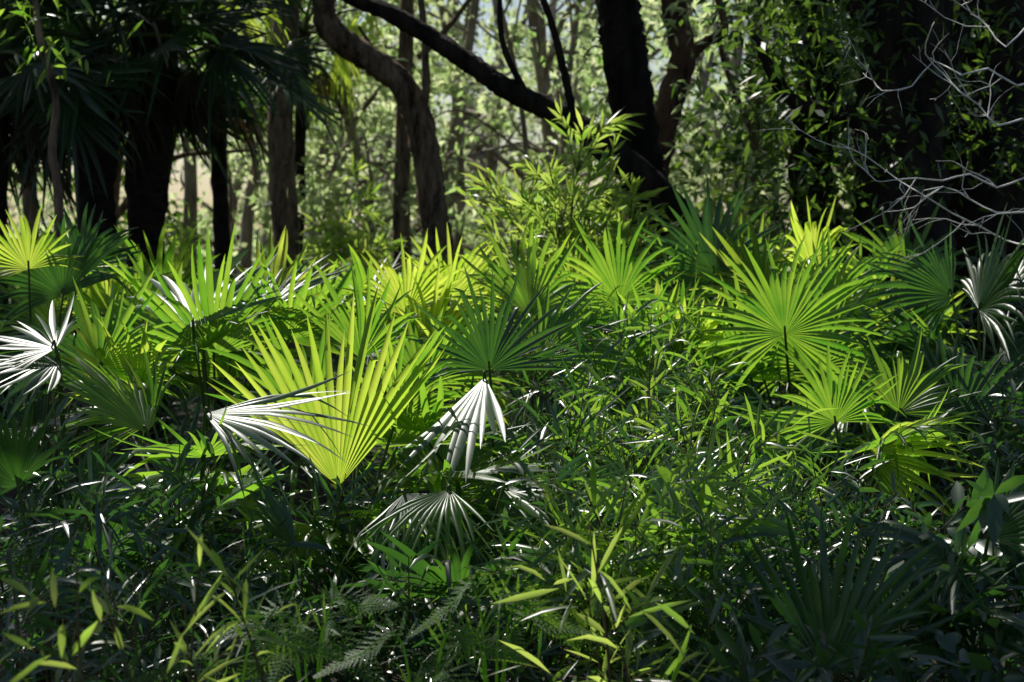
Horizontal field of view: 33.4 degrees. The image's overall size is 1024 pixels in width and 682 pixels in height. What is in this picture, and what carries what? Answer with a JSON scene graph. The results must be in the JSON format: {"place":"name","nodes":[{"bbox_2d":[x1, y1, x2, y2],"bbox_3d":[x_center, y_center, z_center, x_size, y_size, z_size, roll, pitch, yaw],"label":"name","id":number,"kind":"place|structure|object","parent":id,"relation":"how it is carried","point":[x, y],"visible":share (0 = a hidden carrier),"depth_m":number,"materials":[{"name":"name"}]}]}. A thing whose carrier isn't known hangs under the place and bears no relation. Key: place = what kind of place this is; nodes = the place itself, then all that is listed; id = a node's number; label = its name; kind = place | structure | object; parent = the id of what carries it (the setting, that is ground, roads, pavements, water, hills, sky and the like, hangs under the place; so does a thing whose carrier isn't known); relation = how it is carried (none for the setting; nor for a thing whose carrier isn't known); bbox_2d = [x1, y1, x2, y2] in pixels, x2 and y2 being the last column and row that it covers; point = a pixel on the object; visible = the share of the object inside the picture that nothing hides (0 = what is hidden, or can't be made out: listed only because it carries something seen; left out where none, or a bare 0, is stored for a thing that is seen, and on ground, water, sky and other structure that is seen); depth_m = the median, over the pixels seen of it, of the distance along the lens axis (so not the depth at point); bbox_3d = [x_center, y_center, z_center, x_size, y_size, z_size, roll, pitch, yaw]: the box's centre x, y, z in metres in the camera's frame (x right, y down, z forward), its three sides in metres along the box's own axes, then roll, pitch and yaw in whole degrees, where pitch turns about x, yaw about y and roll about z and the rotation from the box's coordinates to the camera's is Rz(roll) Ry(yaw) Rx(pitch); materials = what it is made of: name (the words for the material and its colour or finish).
{"place":"outdoors","nodes":[
{"label":"outdoors","id":0,"kind":"place"},
{"bbox_2d":[7,0,848,229],"label":"sky","id":1,"kind":"structure","parent":0,"point":[205,186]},
{"bbox_2d":[0,230,1023,681],"bbox_3d":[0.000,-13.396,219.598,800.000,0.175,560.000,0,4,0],"label":"ground","id":2,"kind":"structure","parent":0,"point":[134,460],"depth_m":10.04,"materials":[{"name":"soil"}]},
{"bbox_2d":[0,536,135,681],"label":"narrow leaf shrub","id":3,"kind":"object","parent":2,"relation":"on","point":[13,672],"visible":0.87,"depth_m":3.77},
{"bbox_2d":[0,0,142,481],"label":"sapling","id":4,"kind":"object","parent":2,"relation":"on","point":[54,107],"visible":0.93,"depth_m":9.91,"materials":[{"name":"brown plant"}]},
{"bbox_2d":[0,454,146,681],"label":"narrow leaf shrub","id":5,"kind":"object","parent":2,"relation":"on","point":[12,504],"visible":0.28,"depth_m":5.76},
{"bbox_2d":[0,393,155,674],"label":"narrow leaf shrub","id":6,"kind":"object","parent":2,"relation":"on","point":[50,480],"visible":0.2,"depth_m":5.85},
{"bbox_2d":[0,503,168,681],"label":"narrow leaf shrub","id":7,"kind":"object","parent":2,"relation":"on","point":[49,642],"visible":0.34,"depth_m":5.01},
{"bbox_2d":[0,0,182,420],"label":"tall fan palm","id":8,"kind":"object","parent":2,"relation":"on","point":[37,133],"visible":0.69,"depth_m":11.78,"materials":[{"name":"green plant"}]},
{"bbox_2d":[0,556,191,681],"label":"narrow leaf shrub","id":9,"kind":"object","parent":2,"relation":"on","point":[99,603],"visible":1,"depth_m":3.46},
{"bbox_2d":[0,396,210,681],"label":"fan palm","id":10,"kind":"object","parent":2,"relation":"on","point":[14,463],"visible":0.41,"depth_m":5.49,"materials":[{"name":"green plant"}]},
{"bbox_2d":[0,202,221,551],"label":"fan palm","id":11,"kind":"object","parent":2,"relation":"on","point":[84,252],"visible":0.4,"depth_m":8.35,"materials":[{"name":"green plant"}]},
{"bbox_2d":[0,264,243,642],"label":"fan palm","id":12,"kind":"object","parent":2,"relation":"on","point":[22,361],"visible":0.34,"depth_m":6.58,"materials":[{"name":"green plant"}]},
{"bbox_2d":[0,439,258,681],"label":"narrow leaf shrub","id":13,"kind":"object","parent":2,"relation":"on","point":[99,521],"visible":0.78,"depth_m":4.87,"materials":[{"name":"plant"}]},
{"bbox_2d":[37,511,262,681],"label":"narrow leaf shrub","id":14,"kind":"object","parent":2,"relation":"on","point":[149,659],"visible":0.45,"depth_m":5.24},
{"bbox_2d":[0,0,306,442],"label":"tall fan palm","id":15,"kind":"object","parent":2,"relation":"on","point":[237,68],"visible":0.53,"depth_m":12.82,"materials":[{"name":"green plant"}]},
{"bbox_2d":[26,608,285,681],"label":"narrow leaf shrub","id":16,"kind":"object","parent":2,"relation":"on","point":[132,667],"visible":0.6,"depth_m":4.34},
{"bbox_2d":[1,0,317,437],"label":"tall fan palm","id":17,"kind":"object","parent":2,"relation":"on","point":[146,214],"visible":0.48,"depth_m":13.10,"materials":[{"name":"green plant"}]},
{"bbox_2d":[22,525,304,681],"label":"narrow leaf shrub","id":18,"kind":"object","parent":2,"relation":"on","point":[121,618],"visible":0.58,"depth_m":4.56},
{"bbox_2d":[8,1,328,275],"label":"background tree","id":19,"kind":"object","parent":2,"relation":"on","point":[121,209],"visible":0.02,"depth_m":19.39,"materials":[{"name":"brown plant"}]},
{"bbox_2d":[0,284,371,673],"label":"fan palm","id":20,"kind":"object","parent":2,"relation":"on","point":[113,392],"visible":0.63,"depth_m":6.19,"materials":[{"name":"green plant"}]},
{"bbox_2d":[99,429,277,681],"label":"narrow leaf shrub","id":21,"kind":"object","parent":2,"relation":"on","point":[176,479],"visible":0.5,"depth_m":5.70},
{"bbox_2d":[72,223,390,568],"bbox_3d":[-1.236,0.288,7.695,1.342,1.635,1.455,-2,4,-26],"label":"fan palm","id":22,"kind":"object","parent":2,"relation":"on","point":[202,316],"visible":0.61,"depth_m":7.51,"materials":[{"name":"green plant"}]},
{"bbox_2d":[116,0,346,409],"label":"tall fan palm","id":23,"kind":"object","parent":2,"relation":"on","point":[220,221],"visible":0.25,"depth_m":14.38,"materials":[{"name":"green plant"}]},
{"bbox_2d":[128,514,339,680],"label":"narrow leaf shrub","id":24,"kind":"object","parent":2,"relation":"on","point":[232,601],"visible":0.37,"depth_m":5.45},
{"bbox_2d":[126,601,344,681],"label":"fern","id":25,"kind":"object","parent":2,"relation":"on","point":[270,645],"visible":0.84,"depth_m":4.25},
{"bbox_2d":[88,0,389,274],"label":"background tree","id":26,"kind":"object","parent":2,"relation":"on","point":[190,187],"visible":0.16,"depth_m":21.66,"materials":[{"name":"green plant"}]},
{"bbox_2d":[170,527,325,681],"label":"narrow leaf shrub","id":27,"kind":"object","parent":2,"relation":"on","point":[214,557],"visible":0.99,"depth_m":3.92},
{"bbox_2d":[267,0,303,359],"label":"forest tree","id":28,"kind":"object","parent":2,"relation":"on","point":[281,182],"visible":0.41,"depth_m":16.82,"materials":[{"name":"brown plant"}]},
{"bbox_2d":[185,578,394,681],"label":"narrow leaf shrub","id":29,"kind":"object","parent":2,"relation":"on","point":[226,644],"visible":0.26,"depth_m":5.00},
{"bbox_2d":[182,0,399,272],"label":"tall fan palm","id":30,"kind":"object","parent":2,"relation":"on","point":[328,87],"visible":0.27,"depth_m":18.72,"materials":[{"name":"green plant"}]},
{"bbox_2d":[127,3,466,325],"bbox_3d":[-3.269,-3.934,23.488,5.197,8.166,4.413,0,4,0],"label":"background tree","id":31,"kind":"object","parent":2,"relation":"on","point":[246,233],"visible":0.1,"depth_m":23.95,"materials":[{"name":"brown plant"}]},
{"bbox_2d":[111,445,484,681],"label":"fan palm","id":32,"kind":"object","parent":2,"relation":"on","point":[278,512],"visible":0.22,"depth_m":5.49,"materials":[{"name":"green plant"}]},
{"bbox_2d":[203,579,397,681],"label":"fern","id":33,"kind":"object","parent":2,"relation":"on","point":[326,628],"visible":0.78,"depth_m":4.52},
{"bbox_2d":[239,455,430,671],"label":"narrow leaf shrub","id":34,"kind":"object","parent":2,"relation":"on","point":[339,491],"visible":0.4,"depth_m":5.99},
{"bbox_2d":[110,257,565,643],"bbox_3d":[-0.451,0.431,6.546,1.789,1.506,1.939,3,5,39],"label":"fan palm","id":35,"kind":"object","parent":2,"relation":"on","point":[372,412],"visible":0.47,"depth_m":6.25,"materials":[{"name":"green plant"}]},
{"bbox_2d":[273,152,411,371],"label":"narrow leaf shrub","id":36,"kind":"object","parent":2,"relation":"on","point":[323,248],"visible":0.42,"depth_m":15.84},
{"bbox_2d":[171,0,531,355],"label":"background tree","id":37,"kind":"object","parent":2,"relation":"on","point":[389,39],"visible":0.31,"depth_m":20.80,"materials":[{"name":"green plant"}]},
{"bbox_2d":[284,606,445,681],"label":"narrow leaf shrub","id":38,"kind":"object","parent":2,"relation":"on","point":[380,655],"visible":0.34,"depth_m":5.22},
{"bbox_2d":[310,0,457,415],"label":"forest tree","id":39,"kind":"object","parent":2,"relation":"on","point":[396,78],"visible":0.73,"depth_m":13.82,"materials":[{"name":"brown plant"}]},
{"bbox_2d":[244,225,544,496],"bbox_3d":[-0.433,0.172,9.339,1.749,1.642,1.422,2,5,32],"label":"fan palm","id":40,"kind":"object","parent":2,"relation":"on","point":[431,292],"visible":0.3,"depth_m":9.00,"materials":[{"name":"green plant"}]},
{"bbox_2d":[293,540,495,681],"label":"narrow leaf shrub","id":41,"kind":"object","parent":2,"relation":"on","point":[405,603],"visible":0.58,"depth_m":5.25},
{"bbox_2d":[70,0,767,453],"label":"forest tree","id":42,"kind":"object","parent":2,"relation":"on","point":[516,92],"visible":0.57,"depth_m":11.39,"materials":[{"name":"black plant"}]},
{"bbox_2d":[313,606,529,681],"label":"fern","id":43,"kind":"object","parent":2,"relation":"on","point":[463,642],"visible":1,"depth_m":4.35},
{"bbox_2d":[231,0,619,363],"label":"background tree","id":44,"kind":"object","parent":2,"relation":"on","point":[408,59],"visible":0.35,"depth_m":17.80,"materials":[{"name":"green plant"}]},
{"bbox_2d":[7,0,849,289],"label":"distant forest","id":45,"kind":"object","parent":2,"relation":"on","point":[415,251],"visible":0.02,"depth_m":45.88,"materials":[{"name":"green plant"}]},
{"bbox_2d":[327,0,531,280],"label":"slender tree","id":46,"kind":"object","parent":2,"relation":"on","point":[378,115],"visible":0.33,"depth_m":21.74,"materials":[{"name":"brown plant"}]},
{"bbox_2d":[340,0,590,261],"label":"background tree","id":47,"kind":"object","parent":2,"relation":"on","point":[478,113],"visible":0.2,"depth_m":25.93,"materials":[{"name":"green plant"}]},
{"bbox_2d":[329,462,633,681],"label":"fan palm","id":48,"kind":"object","parent":2,"relation":"on","point":[412,510],"visible":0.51,"depth_m":5.53,"materials":[{"name":"green plant"}]},
{"bbox_2d":[310,0,660,263],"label":"background tree","id":49,"kind":"object","parent":2,"relation":"on","point":[536,30],"visible":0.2,"depth_m":23.73,"materials":[{"name":"green plant"}]},
{"bbox_2d":[376,0,597,254],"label":"background tree","id":50,"kind":"object","parent":2,"relation":"on","point":[480,158],"visible":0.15,"depth_m":29.57,"materials":[{"name":"green plant"}]},
{"bbox_2d":[384,591,599,681],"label":"narrow leaf shrub","id":51,"kind":"object","parent":2,"relation":"on","point":[517,675],"visible":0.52,"depth_m":4.97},
{"bbox_2d":[341,220,644,607],"bbox_3d":[-0.070,0.326,6.991,1.370,1.655,2.431,0,4,0],"label":"fan palm","id":52,"kind":"object","parent":2,"relation":"on","point":[415,428],"visible":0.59,"depth_m":6.82,"materials":[{"name":"green plant"}]},
{"bbox_2d":[409,566,602,681],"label":"fern","id":53,"kind":"object","parent":2,"relation":"on","point":[524,609],"visible":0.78,"depth_m":4.62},
{"bbox_2d":[0,401,1021,679],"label":"leaf litter","id":54,"kind":"object","parent":2,"relation":"on","point":[382,499],"visible":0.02,"depth_m":9.90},
{"bbox_2d":[0,253,1023,681],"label":"undergrowth","id":55,"kind":"object","parent":2,"relation":"on","point":[194,409],"visible":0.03,"depth_m":9.43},
{"bbox_2d":[421,0,604,326],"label":"slender tree","id":56,"kind":"object","parent":2,"relation":"on","point":[458,72],"visible":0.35,"depth_m":19.79,"materials":[{"name":"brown plant"}]},
{"bbox_2d":[443,517,619,681],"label":"narrow leaf shrub","id":57,"kind":"object","parent":2,"relation":"on","point":[548,662],"visible":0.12,"depth_m":5.26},
{"bbox_2d":[469,452,612,681],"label":"narrow leaf shrub","id":58,"kind":"object","parent":2,"relation":"on","point":[521,467],"visible":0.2,"depth_m":5.70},
{"bbox_2d":[382,0,700,215],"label":"slender tree","id":59,"kind":"object","parent":2,"relation":"on","point":[561,143],"visible":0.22,"depth_m":22.91,"materials":[{"name":"green plant"}]},
{"bbox_2d":[420,355,673,659],"bbox_3d":[0.229,0.608,6.222,1.026,1.143,0.769,3,5,33],"label":"narrow leaf shrub","id":60,"kind":"object","parent":2,"relation":"on","point":[539,444],"visible":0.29,"depth_m":6.22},
{"bbox_2d":[453,143,671,476],"bbox_3d":[0.284,-0.151,10.371,1.480,2.092,1.260,-1,4,-17],"label":"narrow leaf shrub","id":61,"kind":"object","parent":2,"relation":"on","point":[506,207],"visible":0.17,"depth_m":10.17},
{"bbox_2d":[465,0,665,236],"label":"background tree","id":62,"kind":"object","parent":2,"relation":"on","point":[586,33],"visible":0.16,"depth_m":26.86,"materials":[{"name":"green plant"}]},
{"bbox_2d":[464,317,691,555],"bbox_3d":[0.229,0.503,7.115,1.044,1.231,1.112,1,4,19],"label":"narrow leaf shrub","id":63,"kind":"object","parent":2,"relation":"on","point":[563,389],"visible":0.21,"depth_m":7.09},
{"bbox_2d":[431,455,740,681],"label":"narrow leaf shrub","id":64,"kind":"object","parent":2,"relation":"on","point":[517,527],"visible":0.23,"depth_m":5.15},
{"bbox_2d":[470,93,708,400],"bbox_3d":[0.472,-0.251,9.994,1.462,2.347,1.446,0,4,0],"label":"narrow leaf shrub","id":65,"kind":"object","parent":2,"relation":"on","point":[614,214],"visible":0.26,"depth_m":9.84,"materials":[{"name":"plant"}]},
{"bbox_2d":[420,417,762,681],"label":"narrow leaf shrub","id":66,"kind":"object","parent":2,"relation":"on","point":[595,493],"visible":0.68,"depth_m":4.98,"materials":[{"name":"plant"}]},
{"bbox_2d":[522,359,668,637],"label":"narrow leaf shrub","id":67,"kind":"object","parent":2,"relation":"on","point":[606,450],"visible":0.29,"depth_m":6.45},
{"bbox_2d":[475,217,743,540],"bbox_3d":[0.491,0.201,8.688,1.433,1.672,1.499,0,4,0],"label":"fan palm","id":68,"kind":"object","parent":2,"relation":"on","point":[598,272],"visible":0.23,"depth_m":8.42,"materials":[{"name":"green plant"}]},
{"bbox_2d":[499,435,739,681],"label":"narrow leaf shrub","id":69,"kind":"object","parent":2,"relation":"on","point":[569,500],"visible":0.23,"depth_m":5.11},
{"bbox_2d":[483,516,758,681],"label":"narrow leaf shrub","id":70,"kind":"object","parent":2,"relation":"on","point":[598,591],"visible":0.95,"depth_m":4.34,"materials":[{"name":"plant"}]},
{"bbox_2d":[539,278,742,470],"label":"narrow leaf shrub","id":71,"kind":"object","parent":2,"relation":"on","point":[634,322],"visible":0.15,"depth_m":7.72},
{"bbox_2d":[513,0,788,264],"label":"forest tree","id":72,"kind":"object","parent":2,"relation":"on","point":[623,40],"visible":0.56,"depth_m":12.20,"materials":[{"name":"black plant"}]},
{"bbox_2d":[562,314,751,537],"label":"narrow leaf shrub","id":73,"kind":"object","parent":2,"relation":"on","point":[653,383],"visible":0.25,"depth_m":6.95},
{"bbox_2d":[519,396,816,679],"bbox_3d":[0.504,0.704,5.641,1.052,1.031,1.025,0,4,0],"label":"narrow leaf shrub","id":74,"kind":"object","parent":2,"relation":"on","point":[703,455],"visible":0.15,"depth_m":5.61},
{"bbox_2d":[535,442,802,681],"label":"narrow leaf shrub","id":75,"kind":"object","parent":2,"relation":"on","point":[777,527],"visible":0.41,"depth_m":5.01,"materials":[{"name":"plant"}]},
{"bbox_2d":[557,334,821,521],"bbox_3d":[0.726,0.534,7.272,1.124,1.147,1.063,0,4,0],"label":"narrow leaf shrub","id":76,"kind":"object","parent":2,"relation":"on","point":[721,402],"visible":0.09,"depth_m":7.22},
{"bbox_2d":[561,177,818,430],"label":"fan palm","id":77,"kind":"object","parent":2,"relation":"on","point":[696,241],"visible":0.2,"depth_m":9.10,"materials":[{"name":"green plant"}]},
{"bbox_2d":[654,0,728,179],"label":"forest tree","id":78,"kind":"object","parent":2,"relation":"on","point":[684,62],"visible":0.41,"depth_m":13.41,"materials":[{"name":"brown plant"}]},
{"bbox_2d":[580,469,803,681],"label":"narrow leaf shrub","id":79,"kind":"object","parent":2,"relation":"on","point":[704,538],"visible":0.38,"depth_m":4.87,"materials":[{"name":"plant"}]},
{"bbox_2d":[592,270,804,497],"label":"narrow leaf shrub","id":80,"kind":"object","parent":2,"relation":"on","point":[678,358],"visible":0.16,"depth_m":7.51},
{"bbox_2d":[610,550,795,681],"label":"narrow leaf shrub","id":81,"kind":"object","parent":2,"relation":"on","point":[739,603],"visible":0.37,"depth_m":4.78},
{"bbox_2d":[580,449,832,659],"bbox_3d":[0.644,0.792,5.596,0.908,0.862,1.018,0,4,0],"label":"narrow leaf shrub","id":82,"kind":"object","parent":2,"relation":"on","point":[786,546],"visible":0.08,"depth_m":5.63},
{"bbox_2d":[622,364,801,509],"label":"narrow leaf shrub","id":83,"kind":"object","parent":2,"relation":"on","point":[665,391],"visible":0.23,"depth_m":7.20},
{"bbox_2d":[617,558,817,681],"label":"narrow leaf shrub","id":84,"kind":"object","parent":2,"relation":"on","point":[747,669],"visible":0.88,"depth_m":4.35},
{"bbox_2d":[609,382,838,636],"bbox_3d":[0.736,0.673,6.036,0.944,1.040,0.854,-3,5,-39],"label":"narrow leaf shrub","id":85,"kind":"object","parent":2,"relation":"on","point":[761,433],"visible":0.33,"depth_m":6.00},
{"bbox_2d":[508,0,955,280],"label":"background tree","id":86,"kind":"object","parent":2,"relation":"on","point":[584,108],"visible":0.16,"depth_m":15.92,"materials":[{"name":"green plant"}]},
{"bbox_2d":[670,134,795,388],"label":"narrow leaf shrub","id":87,"kind":"object","parent":2,"relation":"on","point":[715,187],"visible":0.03,"depth_m":13.54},
{"bbox_2d":[605,0,862,267],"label":"background tree","id":88,"kind":"object","parent":2,"relation":"on","point":[732,137],"visible":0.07,"depth_m":16.33,"materials":[{"name":"green plant"}]},
{"bbox_2d":[669,420,874,631],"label":"narrow leaf shrub","id":89,"kind":"object","parent":2,"relation":"on","point":[790,481],"visible":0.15,"depth_m":6.35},
{"bbox_2d":[686,0,877,463],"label":"forest tree","id":90,"kind":"object","parent":2,"relation":"on","point":[826,128],"visible":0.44,"depth_m":11.39,"materials":[{"name":"green plant"}]},
{"bbox_2d":[610,197,977,532],"bbox_3d":[1.434,0.170,8.324,1.597,1.785,1.790,2,4,23],"label":"fan palm","id":91,"kind":"object","parent":2,"relation":"on","point":[795,322],"visible":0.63,"depth_m":7.85,"materials":[{"name":"green plant"}]},
{"bbox_2d":[712,398,898,659],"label":"narrow leaf shrub","id":92,"kind":"object","parent":2,"relation":"on","point":[851,483],"visible":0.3,"depth_m":6.04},
{"bbox_2d":[724,491,919,681],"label":"narrow leaf shrub","id":93,"kind":"object","parent":2,"relation":"on","point":[802,543],"visible":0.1,"depth_m":5.65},
{"bbox_2d":[671,0,1023,485],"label":"forest tree","id":94,"kind":"object","parent":2,"relation":"on","point":[906,141],"visible":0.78,"depth_m":10.69,"materials":[{"name":"green plant"}]},
{"bbox_2d":[721,326,985,604],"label":"fan palm","id":95,"kind":"object","parent":2,"relation":"on","point":[908,441],"visible":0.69,"depth_m":6.83,"materials":[{"name":"green plant"}]},
{"bbox_2d":[752,604,963,681],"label":"narrow leaf shrub","id":96,"kind":"object","parent":2,"relation":"on","point":[861,651],"visible":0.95,"depth_m":4.25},
{"bbox_2d":[713,508,1023,681],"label":"fan palm","id":97,"kind":"object","parent":2,"relation":"on","point":[817,602],"visible":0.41,"depth_m":4.67,"materials":[{"name":"green plant"}]},
{"bbox_2d":[774,468,978,675],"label":"narrow leaf shrub","id":98,"kind":"object","parent":2,"relation":"on","point":[914,519],"visible":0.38,"depth_m":5.91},
{"bbox_2d":[756,197,1005,525],"bbox_3d":[2.011,0.112,9.143,1.392,1.788,1.671,0,4,0],"label":"fan palm","id":99,"kind":"object","parent":2,"relation":"on","point":[876,249],"visible":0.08,"depth_m":9.43,"materials":[{"name":"green plant"}]},
{"bbox_2d":[757,0,1023,270],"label":"bare shrub","id":100,"kind":"object","parent":2,"relation":"on","point":[986,115],"visible":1,"depth_m":7.93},
{"bbox_2d":[820,202,1023,544],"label":"fan palm","id":101,"kind":"object","parent":2,"relation":"on","point":[914,293],"visible":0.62,"depth_m":7.90,"materials":[{"name":"green plant"}]},
{"bbox_2d":[820,458,1023,681],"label":"fan palm","id":102,"kind":"object","parent":2,"relation":"on","point":[1008,532],"visible":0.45,"depth_m":4.96,"materials":[{"name":"green plant"}]},
{"bbox_2d":[860,0,1023,463],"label":"forest tree","id":103,"kind":"object","parent":2,"relation":"on","point":[998,160],"visible":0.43,"depth_m":11.64,"materials":[{"name":"black plant"}]},
{"bbox_2d":[862,527,1023,681],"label":"narrow leaf shrub","id":104,"kind":"object","parent":2,"relation":"on","point":[959,543],"visible":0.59,"depth_m":4.87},
{"bbox_2d":[884,593,1023,681],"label":"narrow leaf shrub","id":105,"kind":"object","parent":2,"relation":"on","point":[974,664],"visible":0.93,"depth_m":4.47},
{"bbox_2d":[887,468,1023,681],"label":"narrow leaf shrub","id":106,"kind":"object","parent":2,"relation":"on","point":[984,513],"visible":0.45,"depth_m":5.03,"materials":[{"name":"plant"}]},
{"bbox_2d":[924,378,1023,538],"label":"narrow leaf shrub","id":107,"kind":"object","parent":2,"relation":"on","point":[990,454],"visible":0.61,"depth_m":7.25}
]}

